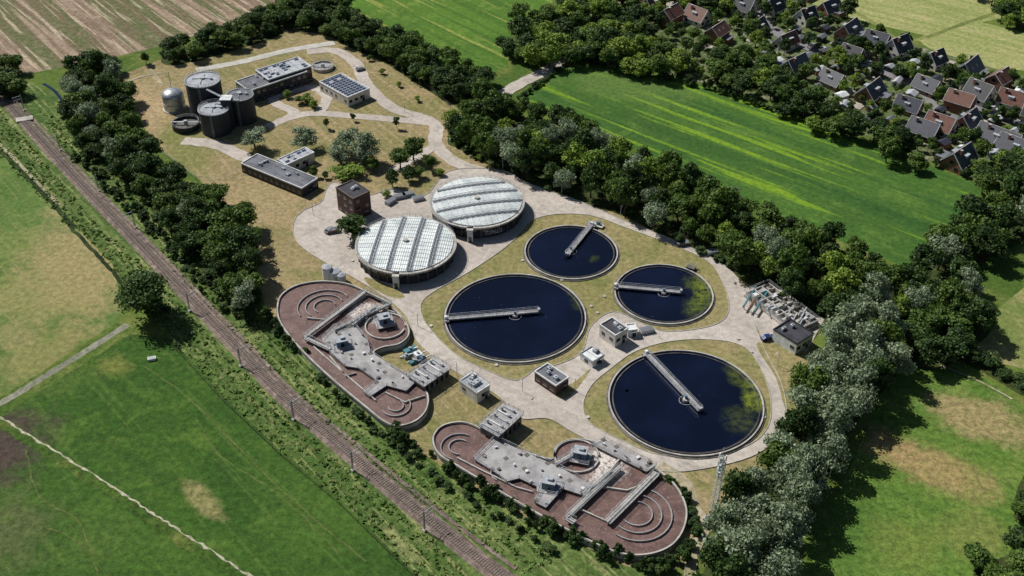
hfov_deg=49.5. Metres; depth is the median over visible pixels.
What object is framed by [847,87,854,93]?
terrace
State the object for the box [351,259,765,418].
manhole covers
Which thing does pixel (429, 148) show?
service road
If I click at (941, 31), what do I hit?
lane
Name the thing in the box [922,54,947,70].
walls
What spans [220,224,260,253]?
alder tree
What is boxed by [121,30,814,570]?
plant lawn
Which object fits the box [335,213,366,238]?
alder tree
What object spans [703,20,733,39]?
roof
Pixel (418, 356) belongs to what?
grit separator
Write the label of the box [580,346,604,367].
container shed
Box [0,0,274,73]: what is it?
stubble field
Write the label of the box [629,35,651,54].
tree part
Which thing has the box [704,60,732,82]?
tree part
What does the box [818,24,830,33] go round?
garden shed
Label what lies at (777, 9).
roof
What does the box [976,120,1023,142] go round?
roof
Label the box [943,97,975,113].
walls
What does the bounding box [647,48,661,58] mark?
tree part
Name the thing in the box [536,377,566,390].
windows
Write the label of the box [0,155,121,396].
pasture
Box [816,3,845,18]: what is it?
walls
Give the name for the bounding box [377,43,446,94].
hedge
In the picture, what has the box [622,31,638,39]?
tree part
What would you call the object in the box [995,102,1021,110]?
walls
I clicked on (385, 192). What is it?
shrub
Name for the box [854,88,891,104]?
walls
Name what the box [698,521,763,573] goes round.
willow tree
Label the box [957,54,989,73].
roof
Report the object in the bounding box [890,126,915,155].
alder tree
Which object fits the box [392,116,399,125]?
oak tree
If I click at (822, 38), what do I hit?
garden shed
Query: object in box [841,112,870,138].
tree
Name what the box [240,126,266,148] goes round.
willow tree
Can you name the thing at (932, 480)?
meadow
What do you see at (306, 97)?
shrub
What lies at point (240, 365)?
catenary mast
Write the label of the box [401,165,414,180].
alder tree
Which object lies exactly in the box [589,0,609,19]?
tree part
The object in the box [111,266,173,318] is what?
oak tree
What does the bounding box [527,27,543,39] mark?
tree part
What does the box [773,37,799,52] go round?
walls
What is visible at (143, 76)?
garden path
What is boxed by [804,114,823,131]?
tree part
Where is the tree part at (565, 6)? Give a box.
[555,0,584,20]
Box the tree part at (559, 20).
[550,16,574,28]
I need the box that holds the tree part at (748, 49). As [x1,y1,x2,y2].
[736,44,753,55]
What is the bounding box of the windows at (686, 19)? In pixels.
[685,16,708,24]
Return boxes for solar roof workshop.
[319,73,369,106]
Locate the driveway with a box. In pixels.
[479,55,567,115]
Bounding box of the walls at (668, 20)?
[653,11,683,27]
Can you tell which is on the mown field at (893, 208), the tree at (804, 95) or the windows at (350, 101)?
the tree at (804, 95)
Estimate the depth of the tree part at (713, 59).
483.26 m
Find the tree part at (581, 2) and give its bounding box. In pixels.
[572,0,588,9]
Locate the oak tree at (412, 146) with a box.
[401,137,425,160]
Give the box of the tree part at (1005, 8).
[991,0,1016,19]
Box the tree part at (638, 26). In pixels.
[619,21,642,34]
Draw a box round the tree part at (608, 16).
[598,13,615,26]
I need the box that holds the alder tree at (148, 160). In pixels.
[134,151,162,171]
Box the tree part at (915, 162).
[907,151,928,171]
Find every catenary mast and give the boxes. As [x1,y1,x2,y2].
[14,95,25,110]
[49,134,61,150]
[86,174,100,191]
[185,290,195,312]
[237,344,247,367]
[290,396,300,420]
[350,446,360,471]
[422,506,432,532]
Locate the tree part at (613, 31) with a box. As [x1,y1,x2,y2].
[607,27,622,38]
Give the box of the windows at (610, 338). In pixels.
[601,332,625,342]
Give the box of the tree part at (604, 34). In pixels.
[593,25,609,55]
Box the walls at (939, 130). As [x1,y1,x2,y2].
[912,127,940,142]
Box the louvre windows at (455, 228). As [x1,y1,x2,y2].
[436,217,517,232]
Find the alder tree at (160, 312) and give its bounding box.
[145,303,170,323]
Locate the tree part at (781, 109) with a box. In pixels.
[773,101,795,116]
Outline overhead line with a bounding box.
[12,98,431,508]
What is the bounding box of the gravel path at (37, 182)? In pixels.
[0,143,60,205]
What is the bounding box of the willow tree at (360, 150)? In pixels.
[344,131,381,163]
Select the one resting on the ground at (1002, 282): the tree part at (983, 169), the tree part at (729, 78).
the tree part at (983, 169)
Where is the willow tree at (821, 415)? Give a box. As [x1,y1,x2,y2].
[794,398,830,444]
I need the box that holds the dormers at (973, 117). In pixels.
[960,112,976,120]
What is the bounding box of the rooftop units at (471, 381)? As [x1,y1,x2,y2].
[466,373,480,386]
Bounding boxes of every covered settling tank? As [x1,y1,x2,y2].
[355,213,456,288]
[429,174,524,241]
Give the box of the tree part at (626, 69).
[617,57,638,74]
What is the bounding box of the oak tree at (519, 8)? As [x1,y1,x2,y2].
[507,1,529,19]
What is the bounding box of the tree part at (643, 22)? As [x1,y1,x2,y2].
[634,18,649,26]
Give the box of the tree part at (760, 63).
[751,59,770,68]
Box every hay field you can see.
[809,0,1023,34]
[920,22,1023,69]
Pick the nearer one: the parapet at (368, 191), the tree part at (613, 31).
the parapet at (368, 191)
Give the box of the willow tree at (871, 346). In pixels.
[849,334,891,358]
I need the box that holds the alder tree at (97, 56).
[84,49,110,71]
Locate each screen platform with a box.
[406,354,450,391]
[478,400,523,441]
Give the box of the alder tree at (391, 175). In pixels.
[385,168,399,186]
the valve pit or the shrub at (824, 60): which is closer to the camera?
the valve pit
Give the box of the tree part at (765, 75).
[751,67,773,89]
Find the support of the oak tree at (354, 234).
on the plant lawn at (289, 260)
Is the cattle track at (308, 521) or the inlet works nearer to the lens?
the cattle track at (308, 521)
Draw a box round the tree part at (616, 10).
[606,0,625,17]
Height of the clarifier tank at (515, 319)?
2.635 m
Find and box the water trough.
[147,356,155,361]
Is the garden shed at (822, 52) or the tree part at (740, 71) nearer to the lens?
the tree part at (740, 71)
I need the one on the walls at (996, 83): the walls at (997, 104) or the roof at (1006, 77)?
the roof at (1006, 77)
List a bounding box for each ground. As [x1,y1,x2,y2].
[0,0,1023,575]
[582,0,1023,181]
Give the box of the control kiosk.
[625,323,637,336]
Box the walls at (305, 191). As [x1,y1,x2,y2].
[241,164,318,196]
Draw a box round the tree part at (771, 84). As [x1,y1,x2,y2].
[760,76,780,100]
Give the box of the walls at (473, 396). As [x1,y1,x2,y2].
[460,382,489,403]
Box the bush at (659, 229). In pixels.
[656,227,663,232]
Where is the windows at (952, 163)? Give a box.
[944,151,972,171]
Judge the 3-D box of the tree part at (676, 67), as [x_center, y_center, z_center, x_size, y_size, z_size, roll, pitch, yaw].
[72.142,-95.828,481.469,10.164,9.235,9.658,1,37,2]
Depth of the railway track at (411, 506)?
326.67 m
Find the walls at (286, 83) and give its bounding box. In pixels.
[236,72,307,101]
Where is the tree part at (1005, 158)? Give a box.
[996,154,1023,170]
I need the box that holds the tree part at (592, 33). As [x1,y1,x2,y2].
[584,28,609,41]
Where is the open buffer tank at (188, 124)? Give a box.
[171,113,199,133]
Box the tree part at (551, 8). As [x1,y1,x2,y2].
[543,5,564,23]
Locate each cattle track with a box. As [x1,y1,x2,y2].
[0,521,98,554]
[25,450,98,575]
[144,366,365,561]
[196,417,338,555]
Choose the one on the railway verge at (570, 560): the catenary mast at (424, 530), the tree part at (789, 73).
the catenary mast at (424, 530)
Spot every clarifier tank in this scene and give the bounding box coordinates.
[443,273,587,364]
[523,221,618,281]
[606,349,765,458]
[613,264,714,326]
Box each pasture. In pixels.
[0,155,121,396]
[0,334,417,575]
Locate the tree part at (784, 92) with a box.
[775,83,797,105]
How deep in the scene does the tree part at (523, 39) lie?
494.77 m
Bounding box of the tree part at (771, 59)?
[753,53,777,65]
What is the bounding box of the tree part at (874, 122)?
[863,118,888,142]
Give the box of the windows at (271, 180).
[243,168,316,193]
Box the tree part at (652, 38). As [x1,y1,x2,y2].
[641,35,657,46]
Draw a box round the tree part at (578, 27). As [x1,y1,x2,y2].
[576,25,595,29]
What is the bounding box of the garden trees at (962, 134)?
[639,0,1023,176]
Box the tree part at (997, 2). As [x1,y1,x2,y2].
[993,0,1012,4]
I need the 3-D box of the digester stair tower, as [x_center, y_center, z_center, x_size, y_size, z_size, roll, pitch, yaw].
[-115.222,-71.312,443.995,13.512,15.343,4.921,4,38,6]
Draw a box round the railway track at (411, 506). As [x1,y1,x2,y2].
[0,92,515,575]
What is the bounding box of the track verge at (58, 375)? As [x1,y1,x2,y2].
[0,323,134,413]
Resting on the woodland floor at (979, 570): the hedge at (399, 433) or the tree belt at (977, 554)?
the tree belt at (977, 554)
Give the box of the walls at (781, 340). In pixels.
[772,330,812,354]
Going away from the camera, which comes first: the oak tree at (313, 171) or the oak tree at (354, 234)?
the oak tree at (354, 234)
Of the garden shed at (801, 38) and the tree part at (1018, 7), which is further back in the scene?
the tree part at (1018, 7)
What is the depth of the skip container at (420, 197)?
403.97 m
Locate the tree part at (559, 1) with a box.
[555,0,565,6]
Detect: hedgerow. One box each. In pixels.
[576,57,855,136]
[951,340,1023,394]
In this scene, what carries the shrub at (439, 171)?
on the plant lawn at (289, 260)
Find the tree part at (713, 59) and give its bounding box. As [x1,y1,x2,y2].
[705,57,722,68]
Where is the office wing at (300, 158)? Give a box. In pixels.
[277,147,314,169]
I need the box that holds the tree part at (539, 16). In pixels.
[527,9,553,26]
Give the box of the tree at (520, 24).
[507,14,534,38]
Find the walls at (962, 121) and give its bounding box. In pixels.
[956,117,974,130]
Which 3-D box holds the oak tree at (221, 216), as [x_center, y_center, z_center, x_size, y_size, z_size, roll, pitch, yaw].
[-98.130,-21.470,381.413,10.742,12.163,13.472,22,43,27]
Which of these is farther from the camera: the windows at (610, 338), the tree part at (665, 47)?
the tree part at (665, 47)
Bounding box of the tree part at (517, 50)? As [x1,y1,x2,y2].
[513,45,524,62]
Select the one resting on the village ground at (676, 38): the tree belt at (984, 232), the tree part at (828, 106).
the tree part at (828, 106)
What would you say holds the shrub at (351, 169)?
on the plant lawn at (289, 260)
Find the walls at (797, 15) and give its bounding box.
[793,11,817,26]
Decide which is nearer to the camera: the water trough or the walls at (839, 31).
the water trough
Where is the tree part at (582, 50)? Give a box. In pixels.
[576,45,595,64]
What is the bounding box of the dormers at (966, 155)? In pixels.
[951,148,970,158]
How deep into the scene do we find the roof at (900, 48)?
496.80 m
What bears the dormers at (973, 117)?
attached to the roof at (970, 122)
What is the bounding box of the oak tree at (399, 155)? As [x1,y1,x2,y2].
[388,146,411,168]
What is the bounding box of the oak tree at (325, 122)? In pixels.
[322,118,329,128]
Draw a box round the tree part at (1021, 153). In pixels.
[1017,148,1023,158]
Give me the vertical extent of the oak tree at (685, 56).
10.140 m
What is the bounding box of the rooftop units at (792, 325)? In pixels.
[781,323,794,331]
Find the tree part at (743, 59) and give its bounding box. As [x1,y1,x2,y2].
[723,47,751,66]
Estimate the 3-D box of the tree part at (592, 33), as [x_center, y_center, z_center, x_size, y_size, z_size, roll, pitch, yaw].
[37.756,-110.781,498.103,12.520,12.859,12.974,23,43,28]
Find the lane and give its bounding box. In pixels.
[853,4,1023,40]
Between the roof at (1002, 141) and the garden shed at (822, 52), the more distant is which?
the garden shed at (822, 52)
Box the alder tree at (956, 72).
[953,67,967,76]
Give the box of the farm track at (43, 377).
[0,323,129,405]
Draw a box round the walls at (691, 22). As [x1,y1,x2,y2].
[683,12,710,27]
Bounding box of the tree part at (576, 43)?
[565,39,584,47]
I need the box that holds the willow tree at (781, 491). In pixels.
[774,454,828,504]
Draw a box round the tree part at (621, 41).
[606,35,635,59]
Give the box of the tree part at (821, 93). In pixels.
[809,83,831,110]
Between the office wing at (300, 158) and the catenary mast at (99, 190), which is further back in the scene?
the office wing at (300, 158)
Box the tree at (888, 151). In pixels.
[877,135,903,162]
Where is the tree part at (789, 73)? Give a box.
[772,67,796,79]
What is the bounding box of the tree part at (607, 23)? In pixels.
[598,19,621,28]
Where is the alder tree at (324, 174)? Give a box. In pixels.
[322,171,327,178]
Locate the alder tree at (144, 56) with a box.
[140,52,148,64]
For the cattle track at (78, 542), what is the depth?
281.51 m
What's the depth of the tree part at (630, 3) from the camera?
531.21 m
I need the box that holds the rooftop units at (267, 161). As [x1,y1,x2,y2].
[258,159,298,175]
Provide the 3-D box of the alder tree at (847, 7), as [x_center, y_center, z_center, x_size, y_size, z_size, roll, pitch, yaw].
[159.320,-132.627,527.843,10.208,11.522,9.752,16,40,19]
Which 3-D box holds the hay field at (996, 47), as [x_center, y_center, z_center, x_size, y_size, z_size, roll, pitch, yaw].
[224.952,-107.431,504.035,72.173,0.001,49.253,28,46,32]
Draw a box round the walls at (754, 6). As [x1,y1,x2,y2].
[730,2,756,17]
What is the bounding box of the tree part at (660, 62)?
[648,52,673,73]
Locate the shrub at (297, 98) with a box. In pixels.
[294,96,303,103]
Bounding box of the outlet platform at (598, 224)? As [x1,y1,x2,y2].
[587,220,604,228]
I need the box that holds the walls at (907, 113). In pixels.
[892,103,923,116]
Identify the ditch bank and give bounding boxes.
[0,149,75,228]
[0,419,246,575]
[68,224,130,306]
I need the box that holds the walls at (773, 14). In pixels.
[760,1,785,17]
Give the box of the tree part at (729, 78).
[718,72,735,88]
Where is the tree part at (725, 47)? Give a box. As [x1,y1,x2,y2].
[715,44,730,52]
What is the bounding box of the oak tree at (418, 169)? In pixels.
[413,165,424,177]
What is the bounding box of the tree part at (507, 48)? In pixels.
[499,41,519,57]
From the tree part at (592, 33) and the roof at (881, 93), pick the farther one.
the tree part at (592, 33)
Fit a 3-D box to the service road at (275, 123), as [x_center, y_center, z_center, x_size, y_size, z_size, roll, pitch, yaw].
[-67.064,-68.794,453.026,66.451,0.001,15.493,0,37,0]
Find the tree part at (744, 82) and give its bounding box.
[731,74,754,94]
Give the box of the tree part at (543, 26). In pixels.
[537,20,558,32]
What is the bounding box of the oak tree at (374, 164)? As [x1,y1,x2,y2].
[364,156,379,170]
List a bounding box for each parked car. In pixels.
[324,226,332,233]
[355,66,364,70]
[760,333,772,340]
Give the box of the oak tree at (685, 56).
[671,51,692,66]
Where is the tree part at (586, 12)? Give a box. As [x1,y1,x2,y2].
[576,4,590,16]
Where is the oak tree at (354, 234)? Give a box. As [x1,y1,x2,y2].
[351,226,366,240]
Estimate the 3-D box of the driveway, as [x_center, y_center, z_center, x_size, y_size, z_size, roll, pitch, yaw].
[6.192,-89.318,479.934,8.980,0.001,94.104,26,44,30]
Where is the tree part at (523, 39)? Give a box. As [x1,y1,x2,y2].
[515,33,535,46]
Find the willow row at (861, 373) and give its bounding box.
[685,299,916,575]
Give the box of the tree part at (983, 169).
[973,164,997,176]
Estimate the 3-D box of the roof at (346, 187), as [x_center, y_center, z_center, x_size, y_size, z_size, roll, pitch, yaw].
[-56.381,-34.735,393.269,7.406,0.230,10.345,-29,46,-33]
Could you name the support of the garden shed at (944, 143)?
on the village ground at (676, 38)
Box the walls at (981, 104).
[976,88,995,106]
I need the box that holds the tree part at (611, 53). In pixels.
[598,46,620,68]
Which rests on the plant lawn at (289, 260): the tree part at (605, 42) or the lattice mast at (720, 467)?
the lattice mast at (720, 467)
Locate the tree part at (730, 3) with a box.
[717,0,735,12]
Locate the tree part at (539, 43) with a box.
[525,40,548,52]
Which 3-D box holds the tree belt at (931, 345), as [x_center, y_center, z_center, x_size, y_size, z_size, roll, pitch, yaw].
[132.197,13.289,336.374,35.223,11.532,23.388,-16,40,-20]
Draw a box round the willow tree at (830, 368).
[809,360,846,399]
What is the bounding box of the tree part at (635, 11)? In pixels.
[624,3,646,20]
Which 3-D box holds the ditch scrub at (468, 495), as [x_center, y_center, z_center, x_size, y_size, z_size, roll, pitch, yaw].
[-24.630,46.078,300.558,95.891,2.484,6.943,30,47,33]
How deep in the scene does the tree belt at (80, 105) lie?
405.74 m
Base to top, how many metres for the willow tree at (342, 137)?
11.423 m
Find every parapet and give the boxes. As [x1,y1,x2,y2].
[235,70,306,89]
[241,153,317,188]
[335,179,369,199]
[459,372,489,393]
[534,362,568,386]
[599,317,628,336]
[773,318,813,344]
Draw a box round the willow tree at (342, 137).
[332,126,358,150]
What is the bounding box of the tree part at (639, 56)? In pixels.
[626,52,645,65]
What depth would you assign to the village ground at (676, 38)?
488.67 m
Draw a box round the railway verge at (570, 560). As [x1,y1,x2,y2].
[0,78,654,575]
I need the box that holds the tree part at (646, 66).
[630,57,656,77]
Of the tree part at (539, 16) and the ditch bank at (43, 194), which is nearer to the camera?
the ditch bank at (43, 194)
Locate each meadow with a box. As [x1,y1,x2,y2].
[346,0,553,74]
[799,364,1023,575]
[970,288,1023,368]
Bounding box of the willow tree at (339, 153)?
[328,143,349,163]
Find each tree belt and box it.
[0,53,27,98]
[57,51,267,310]
[272,0,496,104]
[441,76,919,323]
[894,163,1023,336]
[901,290,976,367]
[963,524,1023,575]
[1007,440,1023,520]
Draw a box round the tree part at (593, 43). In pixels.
[582,38,602,59]
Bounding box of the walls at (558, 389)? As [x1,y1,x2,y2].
[535,373,568,395]
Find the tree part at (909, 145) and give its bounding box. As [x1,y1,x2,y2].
[897,137,918,158]
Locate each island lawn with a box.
[365,277,404,297]
[421,214,728,379]
[556,369,590,398]
[584,340,770,453]
[756,342,810,409]
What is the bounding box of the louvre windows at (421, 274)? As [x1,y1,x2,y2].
[362,223,450,277]
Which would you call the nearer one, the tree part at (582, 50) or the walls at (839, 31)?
the tree part at (582, 50)
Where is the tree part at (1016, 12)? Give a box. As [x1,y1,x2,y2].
[1010,10,1023,25]
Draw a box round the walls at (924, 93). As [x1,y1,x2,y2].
[911,84,940,97]
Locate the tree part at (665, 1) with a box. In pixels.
[659,0,671,8]
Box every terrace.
[704,44,713,49]
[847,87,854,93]
[854,102,864,109]
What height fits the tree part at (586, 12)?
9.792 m
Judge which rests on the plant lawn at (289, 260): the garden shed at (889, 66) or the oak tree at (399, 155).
the oak tree at (399, 155)
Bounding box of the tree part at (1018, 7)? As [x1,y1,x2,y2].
[1013,0,1022,9]
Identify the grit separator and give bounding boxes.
[399,345,431,364]
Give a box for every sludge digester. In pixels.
[184,69,222,119]
[197,99,232,137]
[226,86,256,126]
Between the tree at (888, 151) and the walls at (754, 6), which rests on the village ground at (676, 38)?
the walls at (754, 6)
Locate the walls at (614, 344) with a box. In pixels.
[599,326,627,347]
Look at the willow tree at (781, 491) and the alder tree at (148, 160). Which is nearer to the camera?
the willow tree at (781, 491)
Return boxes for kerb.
[293,168,786,471]
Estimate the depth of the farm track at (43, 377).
332.48 m
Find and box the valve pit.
[686,262,695,271]
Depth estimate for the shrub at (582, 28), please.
498.48 m
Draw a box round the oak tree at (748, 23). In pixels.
[741,18,761,32]
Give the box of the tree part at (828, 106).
[815,98,843,118]
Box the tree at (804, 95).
[786,88,821,117]
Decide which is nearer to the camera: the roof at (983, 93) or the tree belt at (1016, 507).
the tree belt at (1016, 507)
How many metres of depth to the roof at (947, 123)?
439.71 m
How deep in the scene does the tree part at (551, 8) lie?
519.59 m
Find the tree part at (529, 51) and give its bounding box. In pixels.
[519,44,543,68]
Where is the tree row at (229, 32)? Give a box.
[158,3,280,62]
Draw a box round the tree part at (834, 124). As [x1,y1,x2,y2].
[821,116,845,136]
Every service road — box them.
[180,137,252,161]
[195,41,334,71]
[265,111,428,128]
[268,85,331,119]
[307,47,544,195]
[387,143,439,171]
[656,462,708,575]
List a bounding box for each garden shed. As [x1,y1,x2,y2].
[792,25,801,34]
[799,34,804,42]
[806,52,813,59]
[811,65,824,75]
[816,33,827,42]
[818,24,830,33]
[818,47,829,55]
[830,64,843,72]
[834,91,848,100]
[837,99,849,111]
[865,104,877,111]
[871,68,884,77]
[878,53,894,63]
[884,63,894,71]
[886,115,896,124]
[891,76,903,86]
[906,89,918,97]
[909,58,919,66]
[931,74,942,82]
[934,106,946,113]
[936,137,951,149]
[959,80,965,88]
[986,148,999,160]
[988,115,1002,124]
[1010,127,1020,133]
[1015,86,1023,91]
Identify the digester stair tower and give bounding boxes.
[206,89,238,128]
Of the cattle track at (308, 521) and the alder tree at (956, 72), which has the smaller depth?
the cattle track at (308, 521)
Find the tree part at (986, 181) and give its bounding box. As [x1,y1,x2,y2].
[972,173,997,193]
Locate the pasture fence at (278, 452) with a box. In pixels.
[130,337,413,575]
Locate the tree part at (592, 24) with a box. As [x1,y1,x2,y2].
[584,22,596,27]
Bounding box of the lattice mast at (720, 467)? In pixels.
[703,449,726,518]
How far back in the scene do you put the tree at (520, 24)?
503.68 m
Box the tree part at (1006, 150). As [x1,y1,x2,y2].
[991,149,1016,163]
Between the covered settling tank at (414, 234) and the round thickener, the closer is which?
the covered settling tank at (414, 234)
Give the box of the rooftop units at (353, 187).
[350,184,358,190]
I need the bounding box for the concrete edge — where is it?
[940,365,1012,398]
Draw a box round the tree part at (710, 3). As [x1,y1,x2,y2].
[697,0,718,6]
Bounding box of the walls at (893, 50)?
[885,40,909,58]
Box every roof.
[237,71,304,88]
[243,155,315,186]
[337,181,366,197]
[461,375,486,391]
[536,364,566,383]
[601,319,625,333]
[641,0,664,5]
[659,2,684,20]
[683,3,711,23]
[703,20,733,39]
[732,0,758,12]
[753,15,770,29]
[767,0,786,13]
[772,29,800,46]
[775,320,811,342]
[776,52,810,73]
[792,5,819,22]
[816,0,843,13]
[816,67,847,87]
[832,17,863,35]
[839,42,866,58]
[853,76,891,101]
[864,28,891,44]
[885,33,914,54]
[892,93,924,114]
[906,115,941,139]
[910,73,941,94]
[924,109,958,134]
[928,47,949,66]
[935,142,978,169]
[943,87,977,107]
[950,106,983,129]
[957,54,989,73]
[962,77,996,101]
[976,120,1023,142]
[981,66,1012,85]
[994,87,1023,108]
[994,131,1023,149]
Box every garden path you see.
[124,72,162,82]
[145,64,163,85]
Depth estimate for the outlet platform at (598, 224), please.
390.32 m
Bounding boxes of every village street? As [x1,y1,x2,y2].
[755,7,1020,125]
[772,49,818,97]
[910,83,938,110]
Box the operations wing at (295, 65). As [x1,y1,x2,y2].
[255,57,312,81]
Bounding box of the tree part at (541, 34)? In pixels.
[535,29,554,46]
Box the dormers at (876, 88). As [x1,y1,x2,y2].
[864,83,879,91]
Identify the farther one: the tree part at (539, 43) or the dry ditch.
the tree part at (539, 43)
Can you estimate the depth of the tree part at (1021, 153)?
417.89 m
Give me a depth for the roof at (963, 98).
454.51 m
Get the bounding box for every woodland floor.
[0,66,22,100]
[69,70,260,317]
[161,22,285,65]
[285,1,490,105]
[447,112,894,331]
[702,353,896,575]
[894,190,1023,343]
[903,326,955,369]
[955,351,1023,395]
[973,551,1016,575]
[1014,476,1023,520]
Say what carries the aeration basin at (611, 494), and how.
on the ground at (1002, 282)
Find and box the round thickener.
[312,58,333,72]
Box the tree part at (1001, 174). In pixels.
[996,169,1016,182]
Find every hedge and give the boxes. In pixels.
[261,305,310,352]
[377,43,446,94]
[385,420,433,456]
[441,460,697,574]
[516,60,570,98]
[656,473,703,535]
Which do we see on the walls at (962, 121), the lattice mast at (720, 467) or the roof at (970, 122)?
the roof at (970, 122)
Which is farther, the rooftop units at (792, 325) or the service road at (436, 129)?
the service road at (436, 129)
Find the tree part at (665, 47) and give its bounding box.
[648,41,674,55]
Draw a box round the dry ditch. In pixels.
[0,416,252,575]
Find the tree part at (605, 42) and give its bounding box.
[599,37,618,49]
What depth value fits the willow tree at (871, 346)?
321.04 m
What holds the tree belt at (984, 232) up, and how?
on the woodland floor at (1015, 239)
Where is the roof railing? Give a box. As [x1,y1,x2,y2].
[459,369,489,390]
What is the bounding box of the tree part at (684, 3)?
[677,0,692,7]
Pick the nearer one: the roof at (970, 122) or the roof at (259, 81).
the roof at (970, 122)
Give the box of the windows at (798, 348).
[790,339,811,349]
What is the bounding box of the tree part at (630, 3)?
[624,0,641,8]
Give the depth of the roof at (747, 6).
532.40 m
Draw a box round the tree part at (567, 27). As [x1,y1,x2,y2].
[549,20,577,41]
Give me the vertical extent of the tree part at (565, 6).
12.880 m
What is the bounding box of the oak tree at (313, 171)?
[308,165,317,175]
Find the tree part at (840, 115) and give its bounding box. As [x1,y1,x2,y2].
[834,112,847,128]
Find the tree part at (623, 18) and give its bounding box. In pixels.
[613,15,635,28]
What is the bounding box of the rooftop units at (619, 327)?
[613,321,622,331]
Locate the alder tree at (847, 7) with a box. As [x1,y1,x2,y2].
[837,0,858,20]
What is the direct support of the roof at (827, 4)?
on the walls at (821, 6)
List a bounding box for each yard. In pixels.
[293,169,785,470]
[737,287,823,351]
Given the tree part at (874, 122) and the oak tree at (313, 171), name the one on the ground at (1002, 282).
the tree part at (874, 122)
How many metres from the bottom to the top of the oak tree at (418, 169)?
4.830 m
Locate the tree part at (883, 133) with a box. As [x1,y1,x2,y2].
[870,124,898,144]
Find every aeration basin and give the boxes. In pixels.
[276,280,429,430]
[432,421,687,560]
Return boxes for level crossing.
[16,115,32,121]
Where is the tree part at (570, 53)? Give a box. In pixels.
[561,44,582,66]
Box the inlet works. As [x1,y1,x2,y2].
[744,279,820,329]
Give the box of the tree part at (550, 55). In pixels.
[540,44,561,66]
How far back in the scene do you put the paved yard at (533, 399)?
350.94 m
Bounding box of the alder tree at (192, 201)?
[178,195,211,216]
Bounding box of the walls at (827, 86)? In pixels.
[817,77,844,91]
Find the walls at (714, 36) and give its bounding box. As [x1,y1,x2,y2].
[704,29,733,45]
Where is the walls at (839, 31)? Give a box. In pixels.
[833,27,848,42]
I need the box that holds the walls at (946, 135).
[939,122,956,137]
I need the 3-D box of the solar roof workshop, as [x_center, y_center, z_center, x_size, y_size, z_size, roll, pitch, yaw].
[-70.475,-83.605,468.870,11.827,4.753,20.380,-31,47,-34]
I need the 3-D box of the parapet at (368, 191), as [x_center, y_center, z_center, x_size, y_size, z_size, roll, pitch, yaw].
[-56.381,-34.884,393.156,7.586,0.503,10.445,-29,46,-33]
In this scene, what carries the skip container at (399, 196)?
on the paved yard at (533, 399)
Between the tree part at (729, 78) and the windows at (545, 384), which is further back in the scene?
the tree part at (729, 78)
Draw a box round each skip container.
[327,226,339,233]
[384,196,396,205]
[393,193,405,199]
[402,190,414,197]
[411,194,423,201]
[639,325,653,334]
[676,239,688,246]
[706,248,719,255]
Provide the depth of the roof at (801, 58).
482.81 m
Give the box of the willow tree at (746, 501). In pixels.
[726,490,769,526]
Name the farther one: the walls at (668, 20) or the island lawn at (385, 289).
the walls at (668, 20)
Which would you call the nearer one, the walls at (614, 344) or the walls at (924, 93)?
the walls at (614, 344)
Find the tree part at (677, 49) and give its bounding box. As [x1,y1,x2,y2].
[666,47,685,57]
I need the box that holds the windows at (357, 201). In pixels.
[338,192,368,215]
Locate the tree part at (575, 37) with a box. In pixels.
[568,29,588,46]
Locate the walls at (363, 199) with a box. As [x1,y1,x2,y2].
[336,189,371,216]
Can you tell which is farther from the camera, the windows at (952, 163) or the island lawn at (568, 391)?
the windows at (952, 163)
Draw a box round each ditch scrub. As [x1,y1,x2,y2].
[69,152,253,324]
[314,373,557,554]
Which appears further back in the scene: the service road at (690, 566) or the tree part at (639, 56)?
the tree part at (639, 56)
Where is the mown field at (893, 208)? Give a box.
[524,61,984,264]
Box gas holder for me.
[161,72,186,113]
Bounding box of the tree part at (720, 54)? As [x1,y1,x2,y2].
[705,48,726,59]
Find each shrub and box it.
[282,90,291,97]
[294,96,303,103]
[300,92,313,103]
[308,99,317,107]
[327,164,344,173]
[336,161,365,179]
[380,189,390,195]
[434,168,444,175]
[453,139,461,146]
[577,26,588,39]
[820,55,831,65]
[1001,13,1017,28]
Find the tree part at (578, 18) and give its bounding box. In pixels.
[570,10,589,25]
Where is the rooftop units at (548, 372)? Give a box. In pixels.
[546,365,558,380]
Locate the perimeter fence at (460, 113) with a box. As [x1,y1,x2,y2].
[123,28,770,278]
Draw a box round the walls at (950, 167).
[934,154,975,175]
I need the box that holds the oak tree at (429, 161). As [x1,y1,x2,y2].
[422,154,436,169]
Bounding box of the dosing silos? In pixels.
[322,264,345,282]
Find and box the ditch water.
[42,83,62,100]
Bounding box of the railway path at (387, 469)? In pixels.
[4,88,516,569]
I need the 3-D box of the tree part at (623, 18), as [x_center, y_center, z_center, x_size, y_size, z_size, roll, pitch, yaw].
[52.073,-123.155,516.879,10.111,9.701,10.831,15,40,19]
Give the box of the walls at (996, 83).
[983,75,1012,89]
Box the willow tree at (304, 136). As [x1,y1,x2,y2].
[288,125,318,147]
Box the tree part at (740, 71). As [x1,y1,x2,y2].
[734,68,752,79]
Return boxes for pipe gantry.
[742,285,767,313]
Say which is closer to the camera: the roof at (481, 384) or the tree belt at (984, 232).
the roof at (481, 384)
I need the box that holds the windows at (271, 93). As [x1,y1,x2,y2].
[236,74,305,100]
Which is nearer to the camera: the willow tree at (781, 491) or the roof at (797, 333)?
the willow tree at (781, 491)
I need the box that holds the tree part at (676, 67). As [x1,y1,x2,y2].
[668,56,689,74]
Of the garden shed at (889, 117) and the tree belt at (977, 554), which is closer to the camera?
the tree belt at (977, 554)
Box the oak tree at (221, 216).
[205,206,240,227]
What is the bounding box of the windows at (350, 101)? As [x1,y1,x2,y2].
[321,87,362,102]
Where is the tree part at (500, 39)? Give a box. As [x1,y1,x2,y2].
[494,36,515,46]

